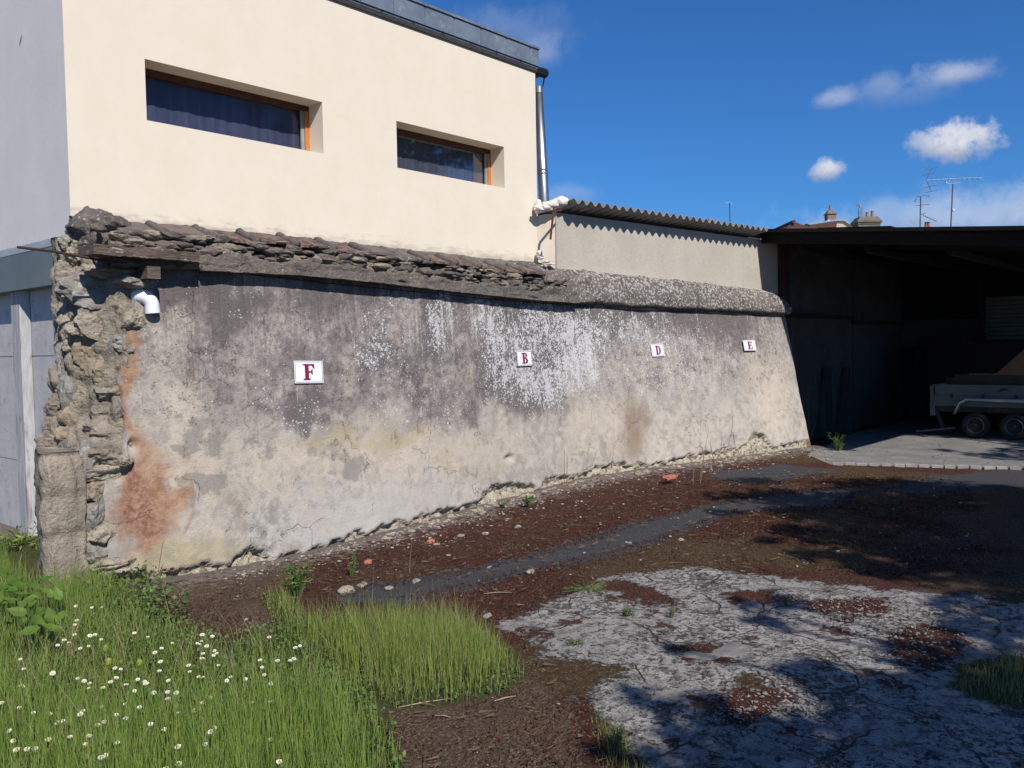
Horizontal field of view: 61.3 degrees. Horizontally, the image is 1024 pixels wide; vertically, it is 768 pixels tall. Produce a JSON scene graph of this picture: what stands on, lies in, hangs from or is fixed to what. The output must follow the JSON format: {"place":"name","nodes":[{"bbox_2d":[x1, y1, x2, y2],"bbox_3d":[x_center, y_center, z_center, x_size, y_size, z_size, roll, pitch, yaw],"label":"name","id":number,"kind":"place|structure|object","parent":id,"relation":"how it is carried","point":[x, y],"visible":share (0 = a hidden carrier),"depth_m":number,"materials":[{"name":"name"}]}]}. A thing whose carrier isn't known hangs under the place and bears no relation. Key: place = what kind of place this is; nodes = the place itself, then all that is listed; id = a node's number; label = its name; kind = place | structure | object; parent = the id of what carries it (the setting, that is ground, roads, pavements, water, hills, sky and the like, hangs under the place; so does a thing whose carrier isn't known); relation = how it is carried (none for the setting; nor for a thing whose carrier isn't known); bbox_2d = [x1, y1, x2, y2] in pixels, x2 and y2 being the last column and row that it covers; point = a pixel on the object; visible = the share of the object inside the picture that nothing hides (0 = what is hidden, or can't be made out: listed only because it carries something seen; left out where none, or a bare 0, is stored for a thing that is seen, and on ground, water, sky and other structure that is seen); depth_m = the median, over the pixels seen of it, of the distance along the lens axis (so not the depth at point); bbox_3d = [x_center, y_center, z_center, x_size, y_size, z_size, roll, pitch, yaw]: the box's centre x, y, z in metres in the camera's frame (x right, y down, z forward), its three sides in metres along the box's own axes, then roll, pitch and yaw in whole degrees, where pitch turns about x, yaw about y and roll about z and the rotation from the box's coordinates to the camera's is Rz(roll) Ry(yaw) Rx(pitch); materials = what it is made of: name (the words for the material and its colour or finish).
{"place":"outdoors","nodes":[
{"label":"outdoors","id":0,"kind":"place"},
{"bbox_2d":[0,533,403,767],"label":"long grass","id":1,"kind":"structure","parent":0,"point":[236,752],"depth_m":3.48,"materials":[{"name":"green plant"}]},
{"bbox_2d":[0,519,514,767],"bbox_3d":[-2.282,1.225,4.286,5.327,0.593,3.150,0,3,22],"label":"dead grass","id":2,"kind":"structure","parent":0,"point":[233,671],"depth_m":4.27,"materials":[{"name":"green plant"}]},
{"bbox_2d":[0,419,1023,767],"bbox_3d":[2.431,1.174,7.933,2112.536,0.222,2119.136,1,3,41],"label":"ground","id":3,"kind":"structure","parent":0,"point":[648,683],"depth_m":5.28,"materials":[{"name":"brown soil"}]},
{"bbox_2d":[13,747,23,767],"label":"daisy","id":4,"kind":"object","parent":3,"relation":"on","point":[15,749],"visible":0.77,"depth_m":3.26,"materials":[{"name":"white plant"}]},
{"bbox_2d":[0,521,37,549],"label":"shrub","id":5,"kind":"object","parent":3,"relation":"on","point":[22,539],"visible":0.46,"depth_m":6.59,"materials":[{"name":"green plant"}]},
{"bbox_2d":[0,569,69,672],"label":"broadleaf plant","id":6,"kind":"object","parent":3,"relation":"on","point":[11,585],"visible":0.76,"depth_m":4.85,"materials":[{"name":"green plant"}]},
{"bbox_2d":[0,236,70,535],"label":"panel garage","id":7,"kind":"structure","parent":3,"relation":"on","point":[27,331],"depth_m":6.95,"materials":[{"name":"metal"}]},
{"bbox_2d":[50,672,55,701],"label":"daisy","id":8,"kind":"object","parent":3,"relation":"on","point":[53,678],"visible":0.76,"depth_m":4.05,"materials":[{"name":"white plant"}]},
{"bbox_2d":[103,644,108,654],"bbox_3d":[-2.064,1.413,4.394,0.025,0.180,0.028,1,3,41],"label":"seed head","id":9,"kind":"object","parent":3,"relation":"on","point":[105,647],"visible":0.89,"depth_m":4.38},
{"bbox_2d":[105,658,111,686],"bbox_3d":[-1.959,1.419,4.201,0.028,0.181,0.029,1,3,41],"label":"seed head","id":10,"kind":"object","parent":3,"relation":"on","point":[108,661],"visible":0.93,"depth_m":4.19},
{"bbox_2d":[77,560,192,624],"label":"wall foot weeds","id":11,"kind":"object","parent":3,"relation":"on","point":[154,587],"depth_m":5.51,"materials":[{"name":"green plant"}]},
{"bbox_2d":[137,659,142,686],"bbox_3d":[-1.798,1.417,4.176,0.027,0.181,0.027,1,3,41],"label":"seed head","id":12,"kind":"object","parent":3,"relation":"on","point":[139,662],"visible":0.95,"depth_m":4.17},
{"bbox_2d":[158,540,164,587],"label":"dry stalk","id":13,"kind":"object","parent":3,"relation":"on","point":[159,561],"visible":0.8,"depth_m":6.00,"materials":[{"name":"beige plant"}]},
{"bbox_2d":[0,593,345,732],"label":"short grass","id":14,"kind":"structure","parent":3,"relation":"on","point":[152,640],"depth_m":4.40,"materials":[{"name":"green plant"}]},
{"bbox_2d":[0,563,405,767],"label":"clover","id":15,"kind":"object","parent":3,"relation":"on","point":[264,661],"visible":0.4,"depth_m":4.38,"materials":[{"name":"green plant"}]},
{"bbox_2d":[0,0,548,459],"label":"cream building","id":16,"kind":"structure","parent":3,"relation":"on","point":[412,124],"depth_m":7.71,"materials":[{"name":"cream painted plaster"},{"name":"glass"},{"name":"zinc"}]},
{"bbox_2d":[145,68,309,150],"bbox_3d":[-2.493,-2.344,7.550,0.075,0.474,1.681,1,3,41],"label":"window","id":17,"kind":"structure","parent":16,"relation":"in","point":[171,99],"depth_m":7.56,"materials":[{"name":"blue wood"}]},
{"bbox_2d":[396,128,490,184],"bbox_3d":[-0.806,-2.452,9.464,0.075,0.467,1.621,1,3,41],"label":"window","id":18,"kind":"structure","parent":16,"relation":"in","point":[419,152],"depth_m":9.54,"materials":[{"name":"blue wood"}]},
{"bbox_2d":[275,555,315,597],"bbox_3d":[-1.441,1.295,5.771,0.220,0.281,0.277,-1,2,12],"label":"weed plant","id":19,"kind":"object","parent":3,"relation":"on","point":[298,587],"visible":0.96,"depth_m":5.76,"materials":[{"name":"green plant"}]},
{"bbox_2d":[337,585,354,594],"bbox_3d":[-1.127,1.408,5.890,0.104,0.066,0.142,1,3,41],"label":"stone","id":20,"kind":"object","parent":3,"relation":"on","point":[342,590],"visible":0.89,"depth_m":5.85,"materials":[{"name":"white stone"}]},
{"bbox_2d":[344,550,357,576],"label":"weed plant","id":21,"kind":"object","parent":3,"relation":"on","point":[353,562],"visible":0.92,"depth_m":6.23,"materials":[{"name":"green plant"}]},
{"bbox_2d":[356,581,367,587],"bbox_3d":[-1.047,1.406,6.028,0.073,0.045,0.077,1,3,41],"label":"stone","id":22,"kind":"object","parent":3,"relation":"on","point":[365,584],"visible":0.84,"depth_m":6.01,"materials":[{"name":"grey stone"}]},
{"bbox_2d":[364,559,371,564],"bbox_3d":[-1.104,1.372,6.617,0.030,0.053,0.064,1,3,41],"label":"brick shard","id":23,"kind":"object","parent":3,"relation":"on","point":[369,561],"visible":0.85,"depth_m":6.60,"materials":[{"name":"orange brick"}]},
{"bbox_2d":[384,586,393,590],"bbox_3d":[-0.844,1.406,5.940,0.057,0.034,0.070,0,3,17],"label":"stone","id":24,"kind":"object","parent":3,"relation":"on","point":[388,588],"visible":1,"depth_m":5.92,"materials":[{"name":"white stone"}]},
{"bbox_2d":[261,592,522,706],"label":"weeds","id":25,"kind":"object","parent":3,"relation":"on","point":[451,699],"visible":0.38,"depth_m":4.31,"materials":[{"name":"green plant"}]},
{"bbox_2d":[261,579,523,707],"bbox_3d":[-0.845,1.300,4.886,2.271,0.340,1.056,1,3,41],"label":"tall grass patch","id":26,"kind":"object","parent":3,"relation":"on","point":[397,657],"visible":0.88,"depth_m":4.42,"materials":[{"name":"green plant"}]},
{"bbox_2d":[412,578,420,583],"bbox_3d":[-0.676,1.394,6.101,0.054,0.044,0.074,1,3,41],"label":"stone","id":27,"kind":"object","parent":3,"relation":"on","point":[417,580],"visible":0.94,"depth_m":6.09,"materials":[{"name":"grey stone"}]},
{"bbox_2d":[34,206,810,587],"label":"old wall","id":28,"kind":"structure","parent":3,"relation":"on","point":[196,426],"depth_m":7.39,"materials":[{"name":"concrete"}]},
{"bbox_2d":[131,289,159,313],"bbox_3d":[-2.648,-0.596,6.207,0.223,0.183,0.121,-1,2,-1],"label":"drain pipe","id":29,"kind":"object","parent":28,"relation":"attached to","point":[148,300],"visible":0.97,"depth_m":6.17,"materials":[{"name":"white plastic"}]},
{"bbox_2d":[294,361,323,382],"bbox_3d":[-1.681,-0.100,7.148,0.020,0.193,0.285,1,3,42],"label":"letter sign","id":30,"kind":"object","parent":28,"relation":"attached to","point":[308,371],"visible":1,"depth_m":7.14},
{"bbox_2d":[17,246,785,316],"bbox_3d":[0.415,-0.963,9.609,0.431,0.304,10.894,1,3,43],"label":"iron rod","id":31,"kind":"object","parent":28,"relation":"on","point":[64,253],"visible":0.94,"depth_m":7.25,"materials":[{"name":"metal"}]},
{"bbox_2d":[516,351,532,365],"bbox_3d":[0.137,-0.281,9.430,0.021,0.164,0.263,1,3,38],"label":"letter sign","id":32,"kind":"object","parent":28,"relation":"attached to","point":[524,358],"visible":1,"depth_m":9.42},
{"bbox_2d":[650,344,664,356],"bbox_3d":[1.911,-0.444,11.330,0.268,0.167,0.031,-3,3,-42],"label":"letter sign","id":33,"kind":"object","parent":28,"relation":"attached to","point":[657,349],"visible":1,"depth_m":11.32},
{"bbox_2d":[743,340,756,350],"bbox_3d":[3.492,-0.568,12.692,0.304,0.153,0.031,-3,3,-40],"label":"letter sign","id":34,"kind":"object","parent":28,"relation":"attached to","point":[749,345],"visible":1,"depth_m":12.68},
{"bbox_2d":[398,698,449,707],"bbox_3d":[-0.402,1.468,3.984,0.252,0.009,0.006,-2,3,-20],"label":"twig","id":35,"kind":"object","parent":3,"relation":"on","point":[420,703],"visible":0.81,"depth_m":3.97,"materials":[{"name":"brown wood"}]},
{"bbox_2d":[426,539,434,543],"bbox_3d":[-0.687,1.335,7.293,0.039,0.054,0.078,1,3,41],"label":"brick shard","id":36,"kind":"object","parent":3,"relation":"on","point":[430,540],"visible":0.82,"depth_m":7.28,"materials":[{"name":"brick"}]},
{"bbox_2d":[483,612,491,617],"bbox_3d":[-0.150,1.420,5.292,0.052,0.033,0.075,0,3,23],"label":"stone","id":37,"kind":"object","parent":3,"relation":"on","point":[488,615],"visible":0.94,"depth_m":5.28,"materials":[{"name":"white stone"}]},
{"bbox_2d":[498,500,508,506],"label":"weed plant","id":38,"kind":"object","parent":3,"relation":"on","point":[502,504],"visible":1,"depth_m":8.58,"materials":[{"name":"green plant"}]},
{"bbox_2d":[520,495,533,504],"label":"weed plant","id":39,"kind":"object","parent":3,"relation":"on","point":[528,500],"visible":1,"depth_m":8.63,"materials":[{"name":"green plant"}]},
{"bbox_2d":[525,569,534,573],"bbox_3d":[0.130,1.369,6.301,0.074,0.043,0.062,-2,2,-12],"label":"stone","id":40,"kind":"object","parent":3,"relation":"on","point":[528,571],"visible":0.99,"depth_m":6.28,"materials":[{"name":"grey stone"}]},
{"bbox_2d":[217,448,847,583],"bbox_3d":[1.312,1.166,9.602,9.643,0.112,1.268,-3,3,-45],"label":"wall debris","id":41,"kind":"object","parent":3,"relation":"on","point":[329,553],"depth_m":8.25,"materials":[{"name":"grey stone"}]},
{"bbox_2d":[564,458,566,492],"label":"dry stalk","id":42,"kind":"object","parent":3,"relation":"on","point":[564,477],"visible":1,"depth_m":9.37,"materials":[{"name":"beige plant"}]},
{"bbox_2d":[566,637,585,645],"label":"weed plant","id":43,"kind":"object","parent":3,"relation":"on","point":[577,642],"visible":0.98,"depth_m":4.75,"materials":[{"name":"green plant"}]},
{"bbox_2d":[562,580,606,593],"bbox_3d":[0.496,1.376,5.797,0.270,0.058,0.383,1,3,41],"label":"moss tuft","id":44,"kind":"object","parent":3,"relation":"on","point":[595,588],"visible":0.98,"depth_m":5.80,"materials":[{"name":"green plant"}]},
{"bbox_2d":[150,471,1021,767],"bbox_3d":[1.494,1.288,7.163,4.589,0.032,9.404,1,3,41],"label":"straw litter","id":45,"kind":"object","parent":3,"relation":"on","point":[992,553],"visible":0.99,"depth_m":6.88,"materials":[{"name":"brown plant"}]},
{"bbox_2d":[364,449,810,538],"bbox_3d":[1.482,1.131,10.308,0.541,0.123,8.105,1,3,45],"label":"fallen plaster","id":46,"kind":"object","parent":3,"relation":"on","point":[480,509],"visible":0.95,"depth_m":9.09,"materials":[{"name":"beige paint"}]},
{"bbox_2d":[166,473,1023,767],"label":"moss","id":47,"kind":"object","parent":3,"relation":"on","point":[740,515],"visible":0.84,"depth_m":6.82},
{"bbox_2d":[611,720,627,752],"bbox_3d":[0.438,1.430,3.508,0.079,0.133,0.097,-1,2,7],"label":"grass tuft","id":48,"kind":"object","parent":3,"relation":"on","point":[618,738],"visible":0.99,"depth_m":3.50,"materials":[{"name":"green plant"}]},
{"bbox_2d":[619,606,633,616],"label":"weed plant","id":49,"kind":"object","parent":3,"relation":"on","point":[626,614],"visible":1,"depth_m":5.23,"materials":[{"name":"green plant"}]},
{"bbox_2d":[533,196,777,294],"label":"grey outbuilding","id":50,"kind":"structure","parent":3,"relation":"on","point":[573,234],"depth_m":11.64,"materials":[{"name":"paint"}]},
{"bbox_2d":[663,474,677,479],"bbox_3d":[1.838,1.084,10.062,0.116,0.054,0.242,1,3,41],"label":"brick shard","id":51,"kind":"object","parent":3,"relation":"on","point":[669,477],"visible":0.96,"depth_m":10.00,"materials":[{"name":"orange brick"}]},
{"bbox_2d":[668,603,675,617],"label":"weed plant","id":52,"kind":"object","parent":3,"relation":"on","point":[670,612],"visible":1,"depth_m":5.18,"materials":[{"name":"green plant"}]},
{"bbox_2d":[676,454,702,485],"bbox_3d":[2.044,0.997,9.954,0.012,0.362,0.618,1,3,41],"label":"dry stalk","id":53,"kind":"object","parent":3,"relation":"on","point":[693,473],"visible":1,"depth_m":10.02,"materials":[{"name":"brown plant"}]},
{"bbox_2d":[700,430,714,477],"bbox_3d":[2.372,0.824,10.499,0.012,0.586,0.391,1,3,41],"label":"dry stalk","id":54,"kind":"object","parent":3,"relation":"on","point":[703,457],"visible":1,"depth_m":10.44,"materials":[{"name":"brown plant"}]},
{"bbox_2d":[683,641,753,659],"bbox_3d":[1.092,1.430,4.569,0.468,0.043,0.230,-2,3,-27],"label":"slab fragment","id":55,"kind":"object","parent":3,"relation":"on","point":[732,649],"visible":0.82,"depth_m":4.55,"materials":[{"name":"grey concrete"}]},
{"bbox_2d":[713,419,735,464],"bbox_3d":[2.886,0.837,11.614,0.016,0.796,0.764,1,3,41],"label":"dry stalk","id":56,"kind":"object","parent":3,"relation":"on","point":[727,440],"visible":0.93,"depth_m":11.66,"materials":[{"name":"brown plant"}]},
{"bbox_2d":[782,596,788,605],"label":"weed plant","id":57,"kind":"object","parent":3,"relation":"on","point":[785,601],"visible":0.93,"depth_m":5.37,"materials":[{"name":"green plant"}]},
{"bbox_2d":[774,220,809,228],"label":"red roofed house","id":58,"kind":"structure","parent":3,"relation":"on","point":[792,224],"depth_m":33.78,"materials":[{"name":"red tile"}]},
{"bbox_2d":[748,205,882,239],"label":"stack house","id":59,"kind":"structure","parent":3,"relation":"on","point":[866,220],"depth_m":31.49,"materials":[{"name":"ceramic"}]},
{"bbox_2d":[805,205,851,227],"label":"zinc roofed house","id":60,"kind":"structure","parent":3,"relation":"on","point":[830,219],"depth_m":35.72,"materials":[{"name":"ceramic"}]},
{"bbox_2d":[823,367,834,438],"bbox_3d":[5.422,0.330,14.765,0.132,1.227,0.448,-1,2,8],"label":"steel channel","id":61,"kind":"object","parent":3,"relation":"on","point":[829,402],"visible":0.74,"depth_m":14.75,"materials":[{"name":"metal"}]},
{"bbox_2d":[826,432,848,450],"bbox_3d":[4.933,0.857,13.030,0.293,0.315,0.409,4,5,63],"label":"weed plant","id":62,"kind":"object","parent":3,"relation":"on","point":[838,444],"visible":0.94,"depth_m":13.00,"materials":[{"name":"green plant"}]},
{"bbox_2d":[844,367,851,434],"bbox_3d":[5.992,0.306,15.414,0.121,1.211,0.573,0,3,19],"label":"steel channel","id":63,"kind":"object","parent":3,"relation":"on","point":[847,401],"visible":1,"depth_m":15.39,"materials":[{"name":"metal"}]},
{"bbox_2d":[751,226,1023,438],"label":"hangar","id":64,"kind":"structure","parent":3,"relation":"on","point":[868,304],"depth_m":15.63,"materials":[{"name":"metal"}]},
{"bbox_2d":[833,462,1023,469],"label":"kerb","id":65,"kind":"structure","parent":3,"relation":"on","point":[940,466],"depth_m":11.10,"materials":[{"name":"concrete"}]},
{"bbox_2d":[916,383,1023,439],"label":"trailer","id":66,"kind":"object","parent":3,"relation":"on","point":[1004,410],"visible":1,"depth_m":14.38,"materials":[{"name":"metal"}]},
{"bbox_2d":[946,374,1023,396],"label":"plywood board","id":67,"kind":"object","parent":66,"relation":"in","point":[988,379],"visible":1,"depth_m":14.41,"materials":[{"name":"grey wood"}]},
{"bbox_2d":[926,340,1023,425],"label":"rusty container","id":68,"kind":"object","parent":3,"relation":"on","point":[950,359],"visible":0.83,"depth_m":16.10,"materials":[{"name":"metal"}]},
{"bbox_2d":[974,281,986,340],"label":"leaning beam","id":69,"kind":"structure","parent":3,"relation":"on","point":[980,311],"depth_m":16.42,"materials":[{"name":"wood"}]},
{"bbox_2d":[986,296,1023,340],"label":"slatted board","id":70,"kind":"object","parent":3,"relation":"on","point":[1005,318],"visible":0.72,"depth_m":16.43,"materials":[{"name":"grey wood"}]},
{"bbox_2d":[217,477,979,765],"bbox_3d":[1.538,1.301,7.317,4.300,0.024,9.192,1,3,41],"label":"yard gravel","id":71,"kind":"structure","parent":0,"point":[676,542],"depth_m":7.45,"materials":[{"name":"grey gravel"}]},
{"bbox_2d":[420,0,1023,228],"label":"sky","id":72,"kind":"structure","parent":0,"point":[782,112],"materials":[{"name":"blue"}]},
{"bbox_2d":[589,644,1023,767],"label":"slab edge grass","id":73,"kind":"structure","parent":0,"point":[1003,690],"depth_m":4.04,"materials":[{"name":"green plant"}]},
{"bbox_2d":[689,592,963,766],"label":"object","id":74,"kind":"structure","parent":0,"point":[799,733],"depth_m":3.78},
{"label":"aerial house","id":75,"kind":"object","parent":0,"visible":0},
{"bbox_2d":[914,195,936,226],"bbox_3d":[12.923,-5.231,27.008,0.713,1.336,0.090,-1,2,-3],"label":"tv antenna","id":76,"kind":"object","parent":75,"relation":"on","point":[920,211],"visible":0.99,"depth_m":26.99,"materials":[{"name":"metal"}]},
{"bbox_2d":[922,167,977,226],"bbox_3d":[14.278,-5.882,27.989,1.918,2.306,0.121,-1,2,1],"label":"tv antenna","id":77,"kind":"object","parent":75,"relation":"on","point":[936,179],"visible":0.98,"depth_m":27.99,"materials":[{"name":"metal"}]}
]}

